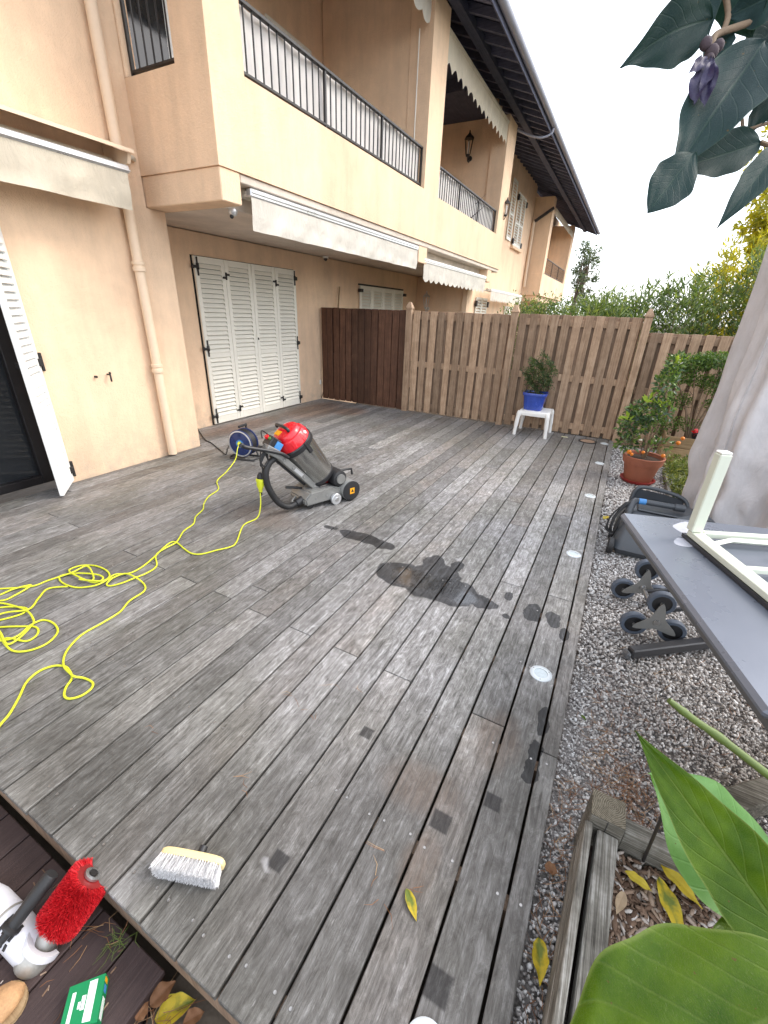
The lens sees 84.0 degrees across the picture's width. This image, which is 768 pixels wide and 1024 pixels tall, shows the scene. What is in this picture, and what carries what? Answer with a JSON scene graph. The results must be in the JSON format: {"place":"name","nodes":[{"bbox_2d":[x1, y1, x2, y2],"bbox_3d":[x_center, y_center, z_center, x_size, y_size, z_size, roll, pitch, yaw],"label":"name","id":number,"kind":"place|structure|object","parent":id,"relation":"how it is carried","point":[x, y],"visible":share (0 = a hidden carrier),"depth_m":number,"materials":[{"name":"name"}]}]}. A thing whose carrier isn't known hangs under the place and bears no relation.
{"place":"outdoors","nodes":[
{"label":"outdoors","id":0,"kind":"place"},
{"bbox_2d":[145,974,230,1023],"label":"soil strip","id":1,"kind":"object","parent":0,"point":[212,1014],"depth_m":1.24,"materials":[{"name":"brown soil"}]},
{"bbox_2d":[134,971,203,1023],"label":"fallen leaves","id":2,"kind":"object","parent":1,"relation":"on","point":[150,1010],"visible":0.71,"depth_m":1.20,"materials":[{"name":"brown plant"}]},
{"bbox_2d":[135,1001,148,1020],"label":"fallen leaf","id":3,"kind":"object","parent":2,"relation":"on","point":[141,1014],"visible":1,"depth_m":1.18,"materials":[{"name":"brown plant"}]},
{"bbox_2d":[150,980,175,1007],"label":"fallen leaf","id":4,"kind":"object","parent":2,"relation":"on","point":[160,994],"visible":1,"depth_m":1.22,"materials":[{"name":"brown plant"}]},
{"bbox_2d":[155,992,195,1023],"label":"fallen leaf","id":5,"kind":"object","parent":1,"relation":"on","point":[177,1000],"visible":1,"depth_m":1.21,"materials":[{"name":"yellow plant"}]},
{"bbox_2d":[183,1007,204,1023],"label":"fallen leaf","id":6,"kind":"object","parent":1,"relation":"on","point":[193,1015],"visible":1,"depth_m":1.19,"materials":[{"name":"brown plant"}]},
{"bbox_2d":[0,324,723,1023],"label":"ground","id":7,"kind":"structure","parent":0,"point":[172,972],"depth_m":1.67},
{"bbox_2d":[0,805,164,1023],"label":"deck","id":8,"kind":"structure","parent":7,"relation":"on","point":[136,976],"depth_m":1.25,"materials":[{"name":"brown wood"}]},
{"bbox_2d":[0,980,28,1023],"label":"wooden brush","id":9,"kind":"object","parent":8,"relation":"on","point":[14,994],"visible":1,"depth_m":1.15,"materials":[{"name":"brown wood"}]},
{"bbox_2d":[0,857,104,979],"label":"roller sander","id":10,"kind":"object","parent":8,"relation":"on","point":[30,939],"visible":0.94,"depth_m":1.24,"materials":[{"name":"red paint"}]},
{"bbox_2d":[0,870,122,1010],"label":"debris","id":11,"kind":"object","parent":8,"relation":"on","point":[46,971],"visible":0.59,"depth_m":1.23,"materials":[{"name":"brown wood"}]},
{"bbox_2d":[40,910,128,1023],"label":"brown needles","id":12,"kind":"object","parent":8,"relation":"on","point":[86,946],"visible":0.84,"depth_m":1.30,"materials":[{"name":"brown plant"}]},
{"bbox_2d":[61,973,108,1023],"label":"cardboard box","id":13,"kind":"object","parent":8,"relation":"on","point":[85,1002],"visible":1,"depth_m":1.15,"materials":[{"name":"green cardboard"}]},
{"bbox_2d":[96,927,139,972],"bbox_3d":[-0.803,1.288,1.279,0.122,0.019,0.100,-14,30,-30],"label":"needle tuft","id":14,"kind":"object","parent":8,"relation":"on","point":[115,938],"visible":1,"depth_m":1.27,"materials":[{"name":"green plant"}]},
{"bbox_2d":[0,0,600,495],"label":"apartment building","id":15,"kind":"structure","parent":7,"relation":"on","point":[174,310],"depth_m":4.61,"materials":[{"name":"beige paint"}]},
{"bbox_2d":[0,104,135,209],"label":"awning","id":16,"kind":"object","parent":15,"relation":"attached to","point":[27,159],"visible":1,"depth_m":3.25,"materials":[{"name":"white fabric"}]},
{"bbox_2d":[125,0,169,68],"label":"side window glass","id":17,"kind":"structure","parent":15,"relation":"in","point":[151,8],"depth_m":4.52,"materials":[{"name":"grey glass"}]},
{"bbox_2d":[162,0,173,57],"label":"side window frame","id":18,"kind":"structure","parent":15,"relation":"in","point":[166,8],"depth_m":4.69,"materials":[{"name":"white paint"}]},
{"bbox_2d":[228,208,237,218],"bbox_3d":[-1.444,-2.849,4.086,0.090,0.079,0.088,15,28,24],"label":"motion sensor","id":19,"kind":"object","parent":15,"relation":"attached to","point":[233,212],"visible":1,"depth_m":4.06,"materials":[{"name":"plastic"}]},
{"bbox_2d":[263,13,311,54],"bbox_3d":[-1.395,-5.765,6.567,0.050,2.310,1.000,15,28,24],"label":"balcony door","id":20,"kind":"structure","parent":15,"relation":"in","point":[269,18],"depth_m":6.02,"materials":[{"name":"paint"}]},
{"bbox_2d":[241,188,418,268],"bbox_3d":[-0.435,-3.588,5.624,0.242,0.355,3.840,15,28,24],"label":"awning","id":21,"kind":"object","parent":15,"relation":"attached to","point":[277,216],"visible":0.98,"depth_m":4.94,"materials":[{"name":"fabric"}]},
{"bbox_2d":[337,287,339,307],"bbox_3d":[-0.872,-3.793,8.058,0.028,0.842,0.428,4,25,4],"label":"broom handle","id":22,"kind":"object","parent":15,"relation":"attached to","point":[338,297],"visible":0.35,"depth_m":8.05,"materials":[{"name":"brown wood"}]},
{"bbox_2d":[414,0,431,22],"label":"awning","id":23,"kind":"object","parent":15,"relation":"attached to","point":[425,6],"visible":1,"depth_m":5.74,"materials":[{"name":"beige fabric"}]},
{"bbox_2d":[423,291,429,310],"bbox_3d":[1.080,-5.322,10.801,0.196,0.482,0.238,15,28,24],"label":"wall lantern","id":24,"kind":"object","parent":15,"relation":"attached to","point":[427,307],"depth_m":10.77,"materials":[{"name":"metal"}]},
{"bbox_2d":[423,259,486,292],"bbox_3d":[1.498,-4.926,8.987,0.242,0.375,3.800,15,28,24],"label":"awning","id":25,"kind":"object","parent":15,"relation":"attached to","point":[436,272],"visible":0.97,"depth_m":8.58,"materials":[{"name":"white fabric"}]},
{"bbox_2d":[464,130,473,162],"bbox_3d":[1.945,-8.336,9.738,0.230,0.568,0.280,15,28,24],"label":"wall lantern","id":26,"kind":"object","parent":15,"relation":"attached to","point":[469,136],"depth_m":9.70,"materials":[{"name":"black metal"}]},
{"bbox_2d":[447,27,508,141],"bbox_3d":[1.751,-7.694,7.944,0.242,0.465,3.720,15,28,24],"label":"awning","id":27,"kind":"object","parent":15,"relation":"attached to","point":[462,65],"visible":0.98,"depth_m":7.50,"materials":[{"name":"beige fabric"}]},
{"bbox_2d":[484,288,521,304],"bbox_3d":[4.139,-7.336,14.611,0.242,0.345,4.320,15,28,24],"label":"awning","id":28,"kind":"object","parent":15,"relation":"attached to","point":[501,296],"visible":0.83,"depth_m":14.06,"materials":[{"name":"white fabric"}]},
{"bbox_2d":[503,197,510,219],"bbox_3d":[2.933,-7.346,10.341,0.224,0.454,0.184,15,28,24],"label":"wall lantern","id":29,"kind":"object","parent":15,"relation":"attached to","point":[507,201],"depth_m":10.31,"materials":[{"name":"black metal"}]},
{"bbox_2d":[555,208,573,236],"bbox_3d":[7.966,-12.792,18.993,0.242,0.265,5.720,15,28,24],"label":"awning","id":30,"kind":"object","parent":15,"relation":"attached to","point":[559,216],"visible":0.97,"depth_m":18.44,"materials":[{"name":"beige fabric"}]},
{"bbox_2d":[0,398,612,1023],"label":"deck","id":31,"kind":"structure","parent":7,"relation":"on","point":[198,664],"depth_m":1.94,"materials":[{"name":"grey wood"}]},
{"bbox_2d":[0,441,263,726],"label":"extension cable","id":32,"kind":"object","parent":31,"relation":"on","point":[260,486],"visible":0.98,"depth_m":2.47,"materials":[{"name":"yellow rubber"}]},
{"bbox_2d":[150,844,225,889],"bbox_3d":[-0.600,1.083,1.325,0.224,0.069,0.095,5,25,7],"label":"scrubbing brush","id":33,"kind":"object","parent":31,"relation":"on","point":[201,867],"visible":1,"depth_m":1.30,"materials":[{"name":"white plastic"}]},
{"bbox_2d":[198,429,228,454],"bbox_3d":[-2.364,-1.051,5.773,0.264,0.010,1.953,-17,31,-35],"label":"supply cable","id":34,"kind":"object","parent":31,"relation":"on","point":[215,446],"visible":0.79,"depth_m":5.26,"materials":[{"name":"black rubber"}]},
{"bbox_2d":[228,423,259,460],"bbox_3d":[-1.607,-0.806,4.875,0.351,0.386,0.210,9,26,14],"label":"cable reel","id":35,"kind":"object","parent":31,"relation":"on","point":[246,436],"visible":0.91,"depth_m":4.83,"materials":[{"name":"blue plastic"}]},
{"bbox_2d":[239,422,359,509],"bbox_3d":[-0.737,-0.396,3.656,1.053,0.748,0.405,-19,33,-38],"label":"floor machine","id":36,"kind":"object","parent":31,"relation":"on","point":[293,449],"visible":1,"depth_m":3.59,"materials":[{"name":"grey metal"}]},
{"bbox_2d":[401,302,414,410],"bbox_3d":[0.396,-2.575,7.300,0.112,1.825,0.112,15,28,24],"label":"fence post","id":37,"kind":"object","parent":31,"relation":"on","point":[410,307],"visible":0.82,"depth_m":7.22,"materials":[{"name":"brown wood"}]},
{"bbox_2d":[321,307,405,408],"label":"garden gate","id":38,"kind":"structure","parent":37,"relation":"attached to","point":[362,356],"depth_m":7.66,"materials":[{"name":"brown wood"}]},
{"bbox_2d":[405,888,416,921],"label":"fallen leaf","id":39,"kind":"object","parent":31,"relation":"on","point":[410,899],"visible":1,"depth_m":1.27,"materials":[{"name":"yellow plant"}]},
{"bbox_2d":[410,1016,436,1023],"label":"deck light","id":40,"kind":"object","parent":31,"relation":"on","point":[422,1020],"visible":1,"depth_m":1.06,"materials":[{"name":"white plastic"}]},
{"bbox_2d":[408,311,510,421],"bbox_3d":[1.166,-2.380,6.988,1.595,1.614,0.075,15,28,24],"label":"wooden fence","id":41,"kind":"object","parent":31,"relation":"on","point":[457,362],"visible":0.94,"depth_m":6.93,"materials":[{"name":"brown wood"}]},
{"bbox_2d":[495,305,519,424],"bbox_3d":[1.897,-2.184,6.593,0.112,1.825,0.112,15,28,24],"label":"fence post","id":42,"kind":"object","parent":31,"relation":"on","point":[508,361],"visible":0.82,"depth_m":6.51,"materials":[{"name":"brown wood"}]},
{"bbox_2d":[512,408,553,438],"bbox_3d":[2.250,-1.357,6.401,0.497,0.361,0.497,15,28,24],"label":"stool","id":43,"kind":"object","parent":31,"relation":"on","point":[547,414],"visible":0.93,"depth_m":6.23,"materials":[{"name":"white plastic"}]},
{"bbox_2d":[523,390,548,410],"bbox_3d":[2.221,-1.642,6.291,0.344,0.245,0.344,15,28,24],"label":"plant pot","id":44,"kind":"object","parent":43,"relation":"on","point":[533,401],"visible":0.83,"depth_m":6.18,"materials":[{"name":"blue plastic"}]},
{"bbox_2d":[520,349,557,393],"bbox_3d":[2.230,-1.993,6.126,0.568,0.654,0.511,15,28,24],"label":"potted bush","id":45,"kind":"object","parent":44,"relation":"on","point":[543,374],"visible":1,"depth_m":6.08,"materials":[{"name":"green plant"}]},
{"bbox_2d":[530,665,551,681],"bbox_3d":[0.777,0.808,2.119,0.106,0.027,0.106,15,28,24],"label":"deck light","id":46,"kind":"object","parent":31,"relation":"on","point":[540,673],"visible":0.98,"depth_m":2.11,"materials":[{"name":"white plastic"}]},
{"bbox_2d":[503,314,643,438],"bbox_3d":[2.674,-1.994,6.274,1.610,1.631,0.075,15,28,24],"label":"wooden fence","id":47,"kind":"object","parent":31,"relation":"on","point":[591,357],"visible":0.92,"depth_m":6.17,"materials":[{"name":"brown wood"}]},
{"bbox_2d":[566,550,580,557],"bbox_3d":[1.421,0.323,3.203,0.106,0.027,0.106,15,28,24],"label":"deck light","id":48,"kind":"object","parent":31,"relation":"on","point":[573,554],"visible":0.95,"depth_m":3.19,"materials":[{"name":"white plastic"}]},
{"bbox_2d":[584,494,595,497],"bbox_3d":[2.059,-0.154,4.267,0.106,0.027,0.106,15,28,24],"label":"deck light","id":49,"kind":"object","parent":31,"relation":"on","point":[590,495],"visible":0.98,"depth_m":4.26,"materials":[{"name":"white plastic"}]},
{"bbox_2d":[497,285,644,388],"bbox_3d":[4.637,-4.324,10.927,3.494,2.635,3.068,15,28,24],"label":"hedge","id":50,"kind":"object","parent":7,"relation":"on","point":[550,305],"visible":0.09,"depth_m":10.32,"materials":[{"name":"green plant"}]},
{"bbox_2d":[569,240,603,315],"bbox_3d":[12.600,-13.851,27.506,2.029,6.317,3.342,15,28,24],"label":"leafy tree","id":51,"kind":"object","parent":7,"relation":"on","point":[582,279],"visible":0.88,"depth_m":26.55,"materials":[{"name":"green plant"}]},
{"bbox_2d":[511,445,767,1023],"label":"gravel bed","id":52,"kind":"object","parent":7,"relation":"on","point":[522,976],"depth_m":1.85,"materials":[{"name":"grey gravel"}]},
{"bbox_2d":[541,789,720,1023],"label":"wooden planter","id":53,"kind":"object","parent":52,"relation":"on","point":[611,842],"visible":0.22,"depth_m":1.22,"materials":[{"name":"grey wood"}]},
{"bbox_2d":[615,891,626,913],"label":"fallen leaf","id":54,"kind":"object","parent":53,"relation":"on","point":[621,901],"visible":1,"depth_m":1.22,"materials":[{"name":"beige plant"}]},
{"bbox_2d":[625,870,651,890],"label":"fallen leaf","id":55,"kind":"object","parent":53,"relation":"on","point":[635,877],"visible":1,"depth_m":1.27,"materials":[{"name":"yellow plant"}]},
{"bbox_2d":[642,814,661,861],"bbox_3d":[0.763,0.932,1.215,0.135,0.375,0.008,-16,31,-34],"label":"stem","id":56,"kind":"object","parent":53,"relation":"in","point":[654,834],"visible":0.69,"depth_m":1.20,"materials":[{"name":"black wood"}]},
{"bbox_2d":[570,729,767,1023],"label":"leaf plant","id":57,"kind":"object","parent":53,"relation":"on","point":[716,837],"visible":1,"depth_m":0.47,"materials":[{"name":"green plant"}]},
{"bbox_2d":[657,877,683,923],"bbox_3d":[0.814,1.123,1.211,0.052,0.017,0.147,3,25,3],"label":"fallen leaf","id":58,"kind":"object","parent":53,"relation":"on","point":[669,902],"visible":0.7,"depth_m":1.22,"materials":[{"name":"yellow plant"}]},
{"bbox_2d":[661,865,702,908],"bbox_3d":[0.872,1.092,1.254,0.044,0.015,0.125,-10,28,-24],"label":"fallen leaf","id":59,"kind":"object","parent":53,"relation":"on","point":[678,880],"visible":0.94,"depth_m":1.25,"materials":[{"name":"yellow plant"}]},
{"bbox_2d":[612,309,654,444],"bbox_3d":[3.409,-1.790,5.880,0.112,1.825,0.112,15,28,24],"label":"fence post","id":60,"kind":"object","parent":52,"relation":"on","point":[644,334],"visible":0.82,"depth_m":5.75,"materials":[{"name":"brown wood"}]},
{"bbox_2d":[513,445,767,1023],"bbox_3d":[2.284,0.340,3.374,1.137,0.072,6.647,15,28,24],"label":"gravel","id":61,"kind":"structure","parent":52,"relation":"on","point":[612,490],"depth_m":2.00,"materials":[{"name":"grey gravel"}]},
{"bbox_2d":[532,937,548,985],"bbox_3d":[0.435,1.251,1.193,0.047,0.026,0.100,15,28,24],"label":"fallen leaf","id":62,"kind":"object","parent":61,"relation":"on","point":[540,958],"visible":1,"depth_m":1.20,"materials":[{"name":"yellow plant"}]},
{"bbox_2d":[544,861,558,874],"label":"fallen leaf","id":63,"kind":"object","parent":61,"relation":"on","point":[550,867],"visible":1,"depth_m":1.41,"materials":[{"name":"brown plant"}]},
{"bbox_2d":[620,450,665,485],"bbox_3d":[2.883,-0.491,4.801,0.424,0.305,0.424,15,28,24],"label":"plant pot","id":64,"kind":"object","parent":61,"relation":"on","point":[638,470],"visible":0.95,"depth_m":4.70,"materials":[{"name":"ceramic"}]},
{"bbox_2d":[611,350,689,457],"bbox_3d":[2.913,-1.108,4.534,0.767,1.190,0.400,11,27,17],"label":"citrus tree","id":65,"kind":"object","parent":64,"relation":"on","point":[648,419],"visible":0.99,"depth_m":4.54,"materials":[{"name":"green plant"}]},
{"bbox_2d":[611,559,686,640],"bbox_3d":[2.037,0.552,2.412,1.270,0.390,0.431,10,26,16],"label":"hand truck","id":66,"kind":"object","parent":61,"relation":"on","point":[661,601],"visible":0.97,"depth_m":2.43,"materials":[{"name":"black plastic"}]},
{"bbox_2d":[605,485,714,558],"bbox_3d":[2.163,0.108,3.337,0.749,0.411,0.641,15,28,24],"label":"backpack","id":67,"kind":"object","parent":61,"relation":"on","point":[639,502],"visible":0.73,"depth_m":3.35,"materials":[{"name":"grey fabric"}]},
{"bbox_2d":[662,467,671,496],"bbox_3d":[3.094,-0.279,4.679,0.030,0.115,1.150,15,28,24],"label":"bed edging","id":68,"kind":"object","parent":61,"relation":"on","point":[666,486],"visible":0.36,"depth_m":4.63,"materials":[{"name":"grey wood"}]},
{"bbox_2d":[656,430,694,465],"bbox_3d":[3.873,-0.770,5.375,0.690,0.385,0.460,15,28,24],"label":"wooden crate","id":69,"kind":"object","parent":61,"relation":"on","point":[683,448],"visible":0.34,"depth_m":5.25,"materials":[{"name":"brown wood"}]},
{"bbox_2d":[647,350,728,438],"bbox_3d":[3.835,-1.364,5.164,1.014,1.142,0.553,15,28,24],"label":"shrub","id":70,"kind":"object","parent":69,"relation":"on","point":[707,360],"visible":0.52,"depth_m":5.11,"materials":[{"name":"green plant"}]},
{"bbox_2d":[691,429,697,438],"bbox_3d":[3.838,-0.936,5.178,0.210,0.180,0.196,15,28,24],"label":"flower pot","id":71,"kind":"object","parent":69,"relation":"on","point":[694,434],"visible":0.33,"depth_m":5.17,"materials":[{"name":"red plastic"}]},
{"bbox_2d":[620,513,767,731],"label":"folding table","id":72,"kind":"object","parent":61,"relation":"on","point":[726,615],"visible":0.84,"depth_m":1.57,"materials":[{"name":"grey metal"}]},
{"bbox_2d":[681,450,767,608],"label":"metal frame","id":73,"kind":"object","parent":72,"relation":"on","point":[750,581],"visible":1,"depth_m":1.77,"materials":[{"name":"white plastic"}]},
{"bbox_2d":[725,776,767,818],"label":"timber beam","id":74,"kind":"structure","parent":61,"relation":"on","point":[750,797],"depth_m":1.56,"materials":[{"name":"grey wood"}]},
{"bbox_2d":[662,453,687,497],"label":"ground plants","id":75,"kind":"object","parent":52,"relation":"on","point":[676,469],"visible":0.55,"depth_m":4.76,"materials":[{"name":"green plant"}]},
{"bbox_2d":[620,333,734,449],"bbox_3d":[4.680,-1.360,5.379,2.745,1.533,0.075,15,28,24],"label":"wooden fence","id":76,"kind":"object","parent":52,"relation":"on","point":[659,347],"visible":0.36,"depth_m":5.64,"materials":[{"name":"brown wood"}]},
{"bbox_2d":[681,245,767,527],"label":"furniture cover","id":77,"kind":"object","parent":52,"relation":"on","point":[735,422],"visible":0.71,"depth_m":3.15,"materials":[{"name":"grey fabric"}]},
{"bbox_2d":[560,241,767,439],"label":"oleander hedge","id":78,"kind":"object","parent":7,"relation":"on","point":[692,300],"visible":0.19,"depth_m":6.48,"materials":[{"name":"green plant"}]},
{"bbox_2d":[681,210,767,335],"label":"sunlit hedge","id":79,"kind":"object","parent":7,"relation":"on","point":[733,257],"visible":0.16,"depth_m":7.06,"materials":[{"name":"green plant"}]},
{"bbox_2d":[731,125,767,300],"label":"leafy tree","id":80,"kind":"object","parent":7,"relation":"on","point":[755,221],"visible":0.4,"depth_m":8.86,"materials":[{"name":"yellow plant"}]},
{"bbox_2d":[578,439,596,443],"bbox_3d":[2.940,-1.022,6.158,0.250,0.008,0.250,15,28,24],"label":"drain cover","id":81,"kind":"object","parent":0,"point":[588,441],"visible":1,"depth_m":6.14,"materials":[{"name":"beige plastic"}]},
{"bbox_2d":[509,0,767,325],"label":"sky","id":82,"kind":"structure","parent":0,"point":[616,125],"materials":[{"name":"white"}]},
{"bbox_2d":[619,0,767,228],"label":"overhanging branch","id":83,"kind":"object","parent":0,"point":[728,88],"visible":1,"depth_m":0.54,"materials":[{"name":"green plant"}]},
{"bbox_2d":[667,698,767,779],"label":"cut stem","id":84,"kind":"object","parent":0,"point":[725,741],"visible":1,"depth_m":0.82,"materials":[{"name":"green plant"}]}
]}

